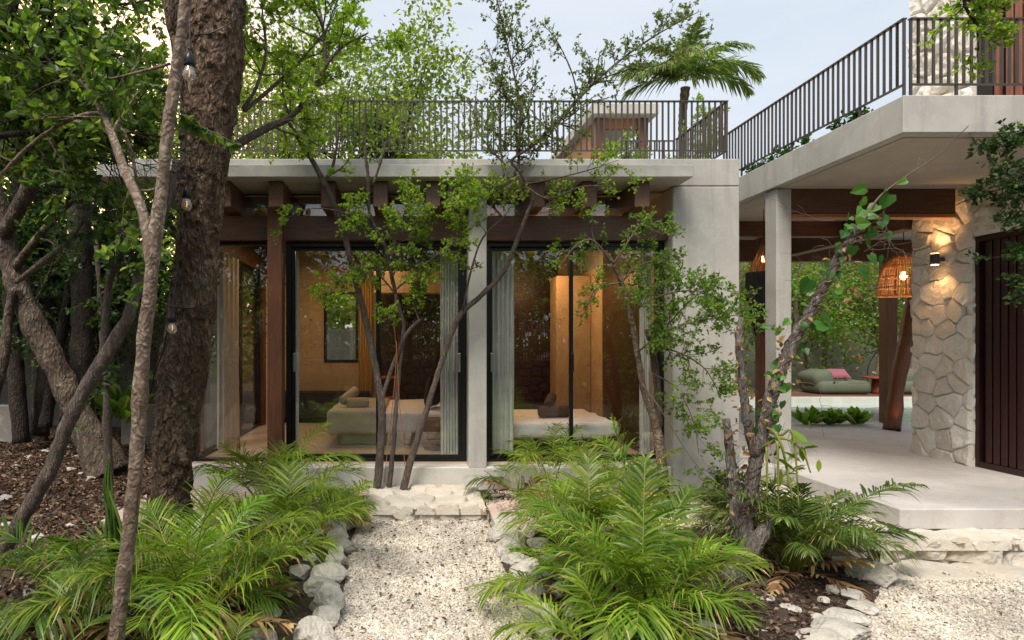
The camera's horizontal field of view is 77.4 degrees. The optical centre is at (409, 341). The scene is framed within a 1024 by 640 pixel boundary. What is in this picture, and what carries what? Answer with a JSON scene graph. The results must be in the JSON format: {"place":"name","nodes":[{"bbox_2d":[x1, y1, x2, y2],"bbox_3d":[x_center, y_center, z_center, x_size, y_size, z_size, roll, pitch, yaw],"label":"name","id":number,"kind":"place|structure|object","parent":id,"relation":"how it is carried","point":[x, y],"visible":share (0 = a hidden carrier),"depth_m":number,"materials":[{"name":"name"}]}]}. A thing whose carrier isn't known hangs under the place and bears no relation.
{"place":"outdoors","nodes":[
{"label":"outdoors","id":0,"kind":"place"},
{"bbox_2d":[423,417,440,450],"bbox_3d":[0.340,1.282,8.750,0.304,0.435,0.302,0,0,0],"label":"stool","id":1,"kind":"object","parent":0,"point":[432,439],"visible":0.77,"depth_m":8.62,"materials":[{"name":"brown wood"}]},
{"bbox_2d":[334,521,531,639],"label":"gravel path","id":2,"kind":"structure","parent":0,"point":[353,536],"depth_m":5.03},
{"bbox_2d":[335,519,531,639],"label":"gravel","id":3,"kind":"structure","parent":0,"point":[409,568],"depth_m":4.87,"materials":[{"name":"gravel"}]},
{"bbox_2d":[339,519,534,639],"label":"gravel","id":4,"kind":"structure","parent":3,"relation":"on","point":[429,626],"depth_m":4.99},
{"bbox_2d":[0,346,881,639],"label":"ground","id":5,"kind":"structure","parent":0,"point":[302,612],"depth_m":4.88,"materials":[{"name":"soil"}]},
{"bbox_2d":[0,405,11,443],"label":"planter wall","id":6,"kind":"structure","parent":5,"relation":"on","point":[5,428],"depth_m":10.60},
{"bbox_2d":[0,48,65,435],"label":"tree","id":7,"kind":"object","parent":5,"relation":"on","point":[41,375],"visible":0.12,"depth_m":10.28,"materials":[{"name":"green plant"}]},
{"bbox_2d":[0,9,165,443],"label":"tree","id":8,"kind":"object","parent":5,"relation":"on","point":[17,401],"visible":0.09,"depth_m":9.90,"materials":[{"name":"green plant"}]},
{"bbox_2d":[1,264,172,421],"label":"tree","id":9,"kind":"object","parent":5,"relation":"on","point":[96,334],"visible":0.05,"depth_m":11.81,"materials":[{"name":"green plant"}]},
{"bbox_2d":[0,47,175,476],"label":"tree","id":10,"kind":"object","parent":5,"relation":"on","point":[37,332],"visible":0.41,"depth_m":8.53,"materials":[{"name":"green plant"}]},
{"bbox_2d":[1,47,174,443],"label":"tree","id":11,"kind":"object","parent":5,"relation":"on","point":[40,439],"visible":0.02,"depth_m":10.77,"materials":[{"name":"green plant"}]},
{"bbox_2d":[0,95,179,427],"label":"tree","id":12,"kind":"object","parent":5,"relation":"on","point":[49,400],"visible":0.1,"depth_m":9.56,"materials":[{"name":"green plant"}]},
{"bbox_2d":[0,547,180,639],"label":"palm plant","id":13,"kind":"object","parent":5,"relation":"on","point":[85,621],"visible":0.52,"depth_m":3.61,"materials":[{"name":"green plant"}]},
{"bbox_2d":[0,149,185,559],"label":"tree","id":14,"kind":"object","parent":5,"relation":"on","point":[110,344],"visible":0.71,"depth_m":5.25,"materials":[{"name":"brown plant"}]},
{"bbox_2d":[16,0,171,444],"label":"tree","id":15,"kind":"object","parent":5,"relation":"on","point":[81,345],"visible":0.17,"depth_m":9.10,"materials":[{"name":"green plant"}]},
{"bbox_2d":[0,0,190,639],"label":"tree","id":16,"kind":"object","parent":5,"relation":"on","point":[114,116],"visible":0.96,"depth_m":3.69,"materials":[{"name":"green plant"}]},
{"bbox_2d":[160,112,241,155],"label":"leafy twig","id":17,"kind":"object","parent":16,"relation":"attached to","point":[193,128],"visible":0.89,"depth_m":3.98,"materials":[{"name":"green plant"}]},
{"bbox_2d":[0,314,209,426],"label":"garden wall","id":18,"kind":"structure","parent":5,"relation":"on","point":[128,368],"depth_m":13.00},
{"bbox_2d":[0,500,212,639],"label":"palm plant","id":19,"kind":"object","parent":5,"relation":"on","point":[42,619],"visible":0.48,"depth_m":3.89,"materials":[{"name":"green plant"}]},
{"bbox_2d":[65,238,155,484],"bbox_3d":[-3.133,0.234,6.666,0.797,2.693,0.934,0,0,0],"label":"tree","id":20,"kind":"object","parent":5,"relation":"on","point":[107,375],"visible":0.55,"depth_m":6.77,"materials":[{"name":"brown plant"}]},
{"bbox_2d":[0,430,309,639],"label":"leaf litter","id":21,"kind":"object","parent":5,"relation":"on","point":[48,523],"visible":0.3,"depth_m":7.01,"materials":[{"name":"plant"}]},
{"bbox_2d":[94,379,155,423],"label":"garden plant","id":22,"kind":"object","parent":21,"relation":"on","point":[120,403],"visible":0.55,"depth_m":9.79,"materials":[{"name":"green plant"}]},
{"bbox_2d":[0,0,270,239],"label":"tree","id":23,"kind":"object","parent":21,"relation":"on","point":[146,110],"visible":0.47,"depth_m":4.45,"materials":[{"name":"green plant"}]},
{"bbox_2d":[0,468,341,639],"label":"palm plant","id":24,"kind":"object","parent":5,"relation":"on","point":[184,602],"visible":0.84,"depth_m":3.86,"materials":[{"name":"green plant"}]},
{"bbox_2d":[63,48,288,324],"bbox_3d":[-4.313,-1.830,12.191,4.905,7.534,4.202,0,0,0],"label":"tree","id":25,"kind":"object","parent":5,"relation":"on","point":[173,228],"visible":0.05,"depth_m":11.97,"materials":[{"name":"green plant"}]},
{"bbox_2d":[121,404,244,448],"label":"planter wall","id":26,"kind":"structure","parent":5,"relation":"on","point":[208,425],"depth_m":10.90,"materials":[{"name":"concrete"}]},
{"bbox_2d":[81,520,302,639],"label":"palm plant","id":27,"kind":"object","parent":5,"relation":"on","point":[260,599],"visible":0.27,"depth_m":4.22,"materials":[{"name":"green plant"}]},
{"bbox_2d":[103,453,121,578],"bbox_3d":[-1.928,1.199,4.093,0.121,0.939,0.127,0,0,-25],"label":"palm spear","id":28,"kind":"object","parent":27,"relation":"on","point":[113,523],"visible":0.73,"depth_m":4.07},
{"bbox_2d":[70,236,328,367],"bbox_3d":[-3.634,-0.356,11.415,4.646,4.582,3.556,0,0,33],"label":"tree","id":29,"kind":"object","parent":5,"relation":"on","point":[160,310],"visible":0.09,"depth_m":11.13,"materials":[{"name":"green plant"}]},
{"bbox_2d":[108,41,334,251],"bbox_3d":[-4.802,-2.760,15.107,6.656,9.398,5.708,0,0,18],"label":"tree","id":30,"kind":"object","parent":5,"relation":"on","point":[178,112],"visible":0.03,"depth_m":14.86,"materials":[{"name":"green plant"}]},
{"bbox_2d":[206,608,306,639],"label":"palm plant","id":31,"kind":"object","parent":5,"relation":"on","point":[245,618],"visible":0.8,"depth_m":3.57,"materials":[{"name":"green plant"}]},
{"bbox_2d":[190,421,368,523],"bbox_3d":[-1.336,1.402,6.449,1.906,0.975,1.983,0,0,0],"label":"palm plant","id":32,"kind":"object","parent":5,"relation":"on","point":[297,453],"visible":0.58,"depth_m":6.48,"materials":[{"name":"green plant"}]},
{"bbox_2d":[185,454,378,583],"bbox_3d":[-1.063,1.508,5.391,1.668,0.899,1.826,0,0,0],"label":"palm plant","id":33,"kind":"object","parent":5,"relation":"on","point":[298,502],"visible":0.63,"depth_m":5.46,"materials":[{"name":"green plant"}]},
{"bbox_2d":[139,0,436,543],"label":"tree","id":34,"kind":"object","parent":5,"relation":"on","point":[222,58],"visible":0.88,"depth_m":5.81,"materials":[{"name":"brown plant"}]},
{"bbox_2d":[146,13,245,515],"bbox_3d":[-2.005,-0.759,5.500,0.965,4.685,0.906,0,0,0],"label":"light cable","id":35,"kind":"object","parent":34,"relation":"attached to","point":[182,217],"visible":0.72,"depth_m":5.62,"materials":[{"name":"black rubber"}]},
{"bbox_2d":[293,615,336,639],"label":"rock","id":36,"kind":"object","parent":5,"relation":"on","point":[310,627],"visible":0.99,"depth_m":3.87,"materials":[{"name":"stone"}]},
{"bbox_2d":[303,576,339,596],"bbox_3d":[-0.657,1.838,4.725,0.280,0.164,0.226,0,0,0],"label":"rock","id":37,"kind":"object","parent":5,"relation":"on","point":[312,585],"visible":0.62,"depth_m":4.62,"materials":[{"name":"stone"}]},
{"bbox_2d":[312,605,339,627],"bbox_3d":[-0.556,1.840,4.215,0.189,0.158,0.201,0,0,0],"label":"rock","id":38,"kind":"object","parent":5,"relation":"on","point":[331,613],"visible":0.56,"depth_m":4.16,"materials":[{"name":"stone"}]},
{"bbox_2d":[309,583,345,610],"bbox_3d":[-0.583,1.813,4.396,0.204,0.232,0.373,0,0,-33],"label":"rock","id":39,"kind":"object","parent":5,"relation":"on","point":[329,594],"visible":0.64,"depth_m":4.32,"materials":[{"name":"stone"}]},
{"bbox_2d":[310,561,348,583],"bbox_3d":[-0.639,1.843,4.957,0.293,0.208,0.318,0,0,-31],"label":"rock","id":40,"kind":"object","parent":5,"relation":"on","point":[339,574],"visible":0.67,"depth_m":4.89,"materials":[{"name":"stone"}]},
{"bbox_2d":[231,0,430,158],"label":"tree","id":41,"kind":"object","parent":5,"relation":"on","point":[286,155],"visible":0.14,"depth_m":15.89,"materials":[{"name":"green plant"}]},
{"bbox_2d":[287,479,381,534],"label":"palm plant","id":42,"kind":"object","parent":5,"relation":"on","point":[357,489],"visible":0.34,"depth_m":6.24,"materials":[{"name":"green plant"}]},
{"bbox_2d":[276,0,513,158],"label":"tree","id":43,"kind":"object","parent":5,"relation":"on","point":[419,89],"visible":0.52,"depth_m":15.06,"materials":[{"name":"green plant"}]},
{"bbox_2d":[97,159,738,490],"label":"house","id":44,"kind":"structure","parent":5,"relation":"on","point":[589,365],"depth_m":7.85,"materials":[{"name":"concrete"}]},
{"bbox_2d":[199,262,240,456],"bbox_3d":[-2.700,0.132,8.951,0.080,2.735,1.998,0,0,0],"label":"side window","id":45,"kind":"structure","parent":44,"relation":"in","point":[209,450],"depth_m":9.89,"materials":[{"name":"black metal"}]},
{"bbox_2d":[217,253,239,448],"bbox_3d":[-2.584,0.133,9.016,0.090,2.695,0.793,0,0,3],"label":"curtain","id":46,"kind":"object","parent":44,"relation":"hanging from","point":[228,428],"visible":0.98,"depth_m":8.88,"materials":[{"name":"fabric"}]},
{"bbox_2d":[193,242,266,461],"bbox_3d":[-2.215,0.137,7.900,0.970,2.756,0.100,0,0,0],"label":"fixed window","id":47,"kind":"structure","parent":44,"relation":"in","point":[196,446],"depth_m":7.85,"materials":[{"name":"black metal"}]},
{"bbox_2d":[241,263,259,435],"bbox_3d":[-2.700,0.132,10.580,0.080,2.735,1.240,0,0,0],"label":"side window","id":48,"kind":"structure","parent":44,"relation":"in","point":[243,267],"depth_m":11.14,"materials":[{"name":"black metal"}]},
{"bbox_2d":[296,251,298,449],"bbox_3d":[-1.467,0.133,8.143,0.078,2.695,0.053,0,0,0],"label":"curtain","id":49,"kind":"object","parent":44,"relation":"hanging from","point":[297,345],"visible":0.38,"depth_m":8.13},
{"bbox_2d":[292,247,380,457],"bbox_3d":[-0.923,0.148,7.930,1.125,2.665,0.070,0,0,0],"label":"sliding door","id":50,"kind":"structure","parent":44,"relation":"in","point":[294,249],"depth_m":7.93,"materials":[{"name":"black metal"}]},
{"bbox_2d":[324,292,357,361],"bbox_3d":[-1.305,-0.275,12.020,0.650,1.340,0.080,0,0,0],"label":"back window","id":51,"kind":"structure","parent":44,"relation":"in","point":[351,293],"depth_m":11.98,"materials":[{"name":"black metal"}]},
{"bbox_2d":[359,277,371,393],"bbox_3d":[-0.836,-0.107,11.884,0.257,2.215,0.078,0,0,0],"label":"curtain","id":52,"kind":"object","parent":44,"relation":"hanging from","point":[365,374],"visible":0.7,"depth_m":11.87,"materials":[{"name":"fabric"}]},
{"bbox_2d":[327,397,439,444],"bbox_3d":[-0.198,1.240,10.026,1.988,0.519,2.149,0,0,0],"label":"bed","id":53,"kind":"object","parent":44,"relation":"on","point":[355,426],"visible":0.56,"depth_m":9.01,"materials":[{"name":"white fabric"}]},
{"bbox_2d":[376,247,461,457],"bbox_3d":[0.117,0.148,7.875,1.073,2.665,0.070,0,0,0],"label":"sliding door","id":54,"kind":"structure","parent":44,"relation":"in","point":[459,455],"depth_m":7.87,"materials":[{"name":"black metal"}]},
{"bbox_2d":[440,251,457,453],"bbox_3d":[0.533,0.133,8.124,0.278,2.695,0.090,0,0,0],"label":"curtain","id":55,"kind":"object","parent":44,"relation":"hanging from","point":[449,371],"visible":0.7,"depth_m":8.10,"materials":[{"name":"fabric"}]},
{"bbox_2d":[236,100,728,158],"bbox_3d":[0.770,-2.558,7.620,6.164,0.706,0.040,0,0,0],"label":"railing","id":56,"kind":"object","parent":44,"relation":"on","point":[668,102],"visible":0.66,"depth_m":7.61,"materials":[{"name":"brown metal"}]},
{"bbox_2d":[492,251,513,453],"bbox_3d":[1.159,0.133,8.124,0.385,2.695,0.090,0,0,0],"label":"curtain","id":57,"kind":"object","parent":44,"relation":"hanging from","point":[503,360],"visible":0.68,"depth_m":8.11,"materials":[{"name":"fabric"}]},
{"bbox_2d":[489,247,568,457],"bbox_3d":[1.528,0.148,7.930,1.065,2.665,0.070,0,0,0],"label":"sliding door","id":58,"kind":"structure","parent":44,"relation":"in","point":[491,249],"depth_m":7.93,"materials":[{"name":"black metal"}]},
{"bbox_2d":[513,409,618,443],"bbox_3d":[1.902,1.225,9.250,1.814,0.310,1.757,0,0,0],"label":"bed","id":59,"kind":"object","parent":44,"relation":"on","point":[531,422],"visible":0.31,"depth_m":8.40,"materials":[{"name":"grey fabric"}]},
{"bbox_2d":[550,104,658,158],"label":"rooftop pavilion","id":60,"kind":"structure","parent":44,"relation":"on","point":[575,155],"depth_m":11.95,"materials":[{"name":"wood"}]},
{"bbox_2d":[569,247,658,457],"bbox_3d":[2.559,0.148,7.875,1.117,2.665,0.070,0,0,0],"label":"sliding door","id":61,"kind":"structure","parent":44,"relation":"in","point":[571,355],"depth_m":7.87,"materials":[{"name":"black metal"}]},
{"bbox_2d":[639,251,649,453],"bbox_3d":[3.038,0.133,8.124,0.128,2.695,0.090,0,0,0],"label":"curtain","id":62,"kind":"object","parent":44,"relation":"hanging from","point":[644,431],"visible":0.51,"depth_m":8.12,"materials":[{"name":"fabric"}]},
{"bbox_2d":[675,103,725,158],"bbox_3d":[3.840,-2.558,8.350,0.040,0.706,1.404,0,0,0],"label":"railing","id":63,"kind":"object","parent":44,"relation":"on","point":[679,155],"visible":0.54,"depth_m":8.09,"materials":[{"name":"brown metal"}]},
{"bbox_2d":[363,484,489,521],"bbox_3d":[0.166,1.838,7.094,1.365,0.294,1.012,0,0,0],"label":"stone step","id":64,"kind":"object","parent":5,"relation":"on","point":[428,502],"visible":0.86,"depth_m":6.75,"materials":[{"name":"white stone"}]},
{"bbox_2d":[121,489,780,524],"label":"gravel","id":65,"kind":"structure","parent":5,"relation":"on","point":[504,503],"depth_m":6.95,"materials":[{"name":"gravel"}]},
{"bbox_2d":[0,209,909,383],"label":"woods","id":66,"kind":"object","parent":5,"relation":"on","point":[342,316],"visible":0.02,"depth_m":29.34,"materials":[{"name":"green plant"}]},
{"bbox_2d":[269,0,719,489],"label":"tree","id":67,"kind":"object","parent":5,"relation":"on","point":[415,286],"visible":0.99,"depth_m":6.91,"materials":[{"name":"green plant"}]},
{"bbox_2d":[461,461,576,506],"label":"palm plant","id":68,"kind":"object","parent":5,"relation":"on","point":[498,482],"visible":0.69,"depth_m":7.12,"materials":[{"name":"green plant"}]},
{"bbox_2d":[489,421,613,496],"bbox_3d":[1.601,1.481,7.652,1.646,0.911,1.637,0,0,28],"label":"palm plant","id":69,"kind":"object","parent":5,"relation":"on","point":[533,453],"visible":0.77,"depth_m":7.73,"materials":[{"name":"green plant"}]},
{"bbox_2d":[465,519,703,639],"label":"palm plant","id":70,"kind":"object","parent":5,"relation":"on","point":[501,582],"visible":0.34,"depth_m":4.33,"materials":[{"name":"green plant"}]},
{"bbox_2d":[494,444,692,549],"bbox_3d":[1.531,1.404,5.416,1.594,0.921,1.529,0,0,0],"label":"palm plant","id":71,"kind":"object","parent":5,"relation":"on","point":[604,501],"visible":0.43,"depth_m":5.54,"materials":[{"name":"green plant"}]},
{"bbox_2d":[486,562,707,639],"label":"palm plant","id":72,"kind":"object","parent":5,"relation":"on","point":[529,600],"visible":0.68,"depth_m":3.69,"materials":[{"name":"green plant"}]},
{"bbox_2d":[327,329,912,384],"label":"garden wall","id":73,"kind":"structure","parent":5,"relation":"on","point":[340,343],"depth_m":21.50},
{"bbox_2d":[577,434,683,502],"bbox_3d":[2.532,1.562,7.231,1.183,0.913,1.688,0,0,30],"label":"palm plant","id":74,"kind":"object","parent":5,"relation":"on","point":[615,467],"visible":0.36,"depth_m":7.21,"materials":[{"name":"green plant"}]},
{"bbox_2d":[564,415,711,568],"bbox_3d":[1.848,1.260,5.253,1.299,1.330,1.403,0,0,23],"label":"palm plant","id":75,"kind":"object","parent":5,"relation":"on","point":[621,451],"visible":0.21,"depth_m":5.22,"materials":[{"name":"green plant"}]},
{"bbox_2d":[516,450,773,639],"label":"palm plant","id":76,"kind":"object","parent":5,"relation":"on","point":[684,556],"visible":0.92,"depth_m":3.99,"materials":[{"name":"green plant"}]},
{"bbox_2d":[540,201,776,496],"bbox_3d":[2.552,0.120,6.659,2.344,3.309,1.212,0,0,0],"label":"tree","id":77,"kind":"object","parent":5,"relation":"on","point":[711,302],"visible":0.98,"depth_m":6.75,"materials":[{"name":"green plant"}]},
{"bbox_2d":[519,527,867,639],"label":"soil crumbs","id":78,"kind":"object","parent":5,"relation":"on","point":[781,626],"visible":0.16,"depth_m":4.63,"materials":[{"name":"soil"}]},
{"bbox_2d":[554,545,859,639],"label":"leaf litter","id":79,"kind":"object","parent":5,"relation":"on","point":[756,632],"visible":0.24,"depth_m":4.45,"materials":[{"name":"plant"}]},
{"bbox_2d":[694,463,762,518],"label":"shrub","id":80,"kind":"object","parent":5,"relation":"on","point":[717,475],"visible":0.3,"depth_m":6.26,"materials":[{"name":"green plant"}]},
{"bbox_2d":[697,464,805,526],"bbox_3d":[3.358,1.503,6.155,0.995,0.666,1.221,0,0,0],"label":"palm plant","id":81,"kind":"object","parent":5,"relation":"on","point":[772,481],"visible":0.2,"depth_m":6.21,"materials":[{"name":"green plant"}]},
{"bbox_2d":[686,477,932,601],"bbox_3d":[3.275,1.481,5.203,1.818,0.855,1.542,0,0,-34],"label":"palm plant","id":82,"kind":"object","parent":5,"relation":"on","point":[816,519],"visible":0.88,"depth_m":4.90,"materials":[{"name":"green plant"}]},
{"bbox_2d":[739,262,899,376],"bbox_3d":[11.443,-0.940,18.449,4.851,5.776,4.424,0,0,29],"label":"tree","id":83,"kind":"object","parent":5,"relation":"on","point":[839,324],"visible":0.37,"depth_m":18.32,"materials":[{"name":"green plant"}]},
{"bbox_2d":[795,628,846,639],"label":"rock","id":84,"kind":"object","parent":5,"relation":"on","point":[823,634],"visible":0.93,"depth_m":3.91,"materials":[{"name":"stone"}]},
{"bbox_2d":[739,397,911,423],"bbox_3d":[11.500,1.685,14.226,17.000,0.400,5.348,0,0,0],"label":"pool coping","id":85,"kind":"object","parent":5,"relation":"on","point":[839,399],"visible":0.07,"depth_m":16.60,"materials":[{"name":"stone"}]},
{"bbox_2d":[742,262,910,368],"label":"tree","id":86,"kind":"object","parent":5,"relation":"on","point":[825,343],"visible":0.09,"depth_m":19.93,"materials":[{"name":"green plant"}]},
{"bbox_2d":[747,385,911,396],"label":"pool deck","id":87,"kind":"structure","parent":5,"relation":"on","point":[797,391],"depth_m":17.28,"materials":[{"name":"grey wood"}]},
{"bbox_2d":[744,262,823,391],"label":"tree","id":88,"kind":"object","parent":87,"relation":"on","point":[796,317],"visible":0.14,"depth_m":18.25,"materials":[{"name":"green plant"}]},
{"bbox_2d":[797,368,870,393],"bbox_3d":[11.916,1.117,17.722,1.514,0.677,1.057,0,0,0],"label":"bean lounger","id":89,"kind":"object","parent":87,"relation":"on","point":[822,380],"visible":0.94,"depth_m":17.28,"materials":[{"name":"green fabric"}]},
{"bbox_2d":[840,262,910,375],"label":"tree","id":90,"kind":"object","parent":87,"relation":"on","point":[877,345],"visible":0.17,"depth_m":18.29,"materials":[{"name":"green plant"}]},
{"bbox_2d":[703,126,967,581],"bbox_3d":[3.368,0.150,5.026,1.986,3.658,0.902,0,0,10],"label":"tree","id":91,"kind":"object","parent":5,"relation":"on","point":[759,441],"visible":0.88,"depth_m":4.96,"materials":[{"name":"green plant"}]},
{"bbox_2d":[810,614,871,639],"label":"rock","id":92,"kind":"object","parent":5,"relation":"on","point":[847,630],"visible":0.73,"depth_m":4.01,"materials":[{"name":"stone"}]},
{"bbox_2d":[822,607,869,626],"bbox_3d":[2.935,1.851,4.233,0.204,0.073,0.270,0,0,-45],"label":"rock","id":93,"kind":"object","parent":5,"relation":"on","point":[857,617],"visible":0.77,"depth_m":4.20,"materials":[{"name":"stone"}]},
{"bbox_2d":[797,262,910,381],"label":"tree","id":94,"kind":"object","parent":5,"relation":"on","point":[873,290],"visible":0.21,"depth_m":19.28,"materials":[{"name":"green plant"}]},
{"bbox_2d":[844,559,897,587],"bbox_3d":[3.624,1.817,4.938,0.330,0.188,0.273,0,0,0],"label":"rock","id":95,"kind":"object","parent":5,"relation":"on","point":[885,577],"visible":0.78,"depth_m":4.86,"materials":[{"name":"stone"}]},
{"bbox_2d":[741,484,1023,565],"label":"stone ledge","id":96,"kind":"object","parent":5,"relation":"on","point":[971,545],"visible":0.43,"depth_m":5.35,"materials":[{"name":"white stone"}]},
{"bbox_2d":[737,0,1023,528],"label":"terrace building","id":97,"kind":"structure","parent":96,"relation":"on","point":[956,446],"depth_m":7.60,"materials":[{"name":"concrete"}]},
{"bbox_2d":[745,209,764,335],"bbox_3d":[5.007,-0.971,8.899,0.468,1.807,0.468,0,0,0],"label":"pendant lamp","id":98,"kind":"object","parent":97,"relation":"hanging from","point":[754,279],"visible":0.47,"depth_m":8.83,"materials":[{"name":"metal"}]},
{"bbox_2d":[723,18,906,175],"bbox_3d":[4.470,-2.571,7.320,0.040,0.701,3.284,0,0,0],"label":"railing","id":99,"kind":"object","parent":97,"relation":"on","point":[859,50],"visible":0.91,"depth_m":6.74,"materials":[{"name":"brown metal"}]},
{"bbox_2d":[875,232,911,297],"bbox_3d":[7.221,-1.266,9.200,0.672,1.218,0.673,0,0,0],"label":"pendant lamp","id":100,"kind":"object","parent":97,"relation":"hanging from","point":[903,275],"visible":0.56,"depth_m":9.15,"materials":[{"name":"wicker"}]},
{"bbox_2d":[882,275,912,431],"bbox_3d":[8.649,-0.181,10.872,1.150,3.441,0.336,0,0,-22],"label":"log post","id":101,"kind":"object","parent":97,"relation":"on","point":[894,405],"visible":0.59,"depth_m":10.75,"materials":[{"name":"brown wood"}]},
{"bbox_2d":[908,17,1023,94],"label":"railing","id":102,"kind":"object","parent":97,"relation":"on","point":[955,84],"visible":0.81,"depth_m":5.68,"materials":[{"name":"brown metal"}]},
{"bbox_2d":[916,0,1023,80],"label":"branch","id":103,"kind":"object","parent":97,"relation":"hanging from","point":[1002,30],"visible":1,"depth_m":4.59,"materials":[{"name":"green plant"}]},
{"bbox_2d":[975,229,1023,476],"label":"slatted door","id":104,"kind":"structure","parent":97,"relation":"in","point":[999,327],"depth_m":7.29,"materials":[{"name":"red wood"}]},
{"bbox_2d":[887,559,1023,580],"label":"stone border","id":105,"kind":"object","parent":5,"relation":"on","point":[931,570],"visible":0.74,"depth_m":5.12,"materials":[{"name":"white stone"}]},
{"bbox_2d":[3,0,911,336],"label":"sky","id":106,"kind":"structure","parent":0,"point":[793,41],"materials":[{"name":"white"}]},
{"bbox_2d":[610,17,765,158],"bbox_3d":[6.214,-3.574,13.666,3.491,6.675,2.483,0,0,0],"label":"coconut palm","id":107,"kind":"object","parent":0,"point":[725,69],"visible":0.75,"depth_m":13.86,"materials":[{"name":"green plant"}]},
{"bbox_2d":[739,403,912,421],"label":"pool water","id":108,"kind":"structure","parent":0,"point":[872,408],"depth_m":15.13,"materials":[{"name":"grey liquid"}]},
{"bbox_2d":[864,575,1023,639],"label":"gravel yard","id":109,"kind":"structure","parent":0,"point":[948,599],"depth_m":4.52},
{"bbox_2d":[958,118,1023,313],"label":"overhanging tree","id":110,"kind":"object","parent":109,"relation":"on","point":[1013,186],"visible":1,"depth_m":4.89,"materials":[{"name":"green plant"}]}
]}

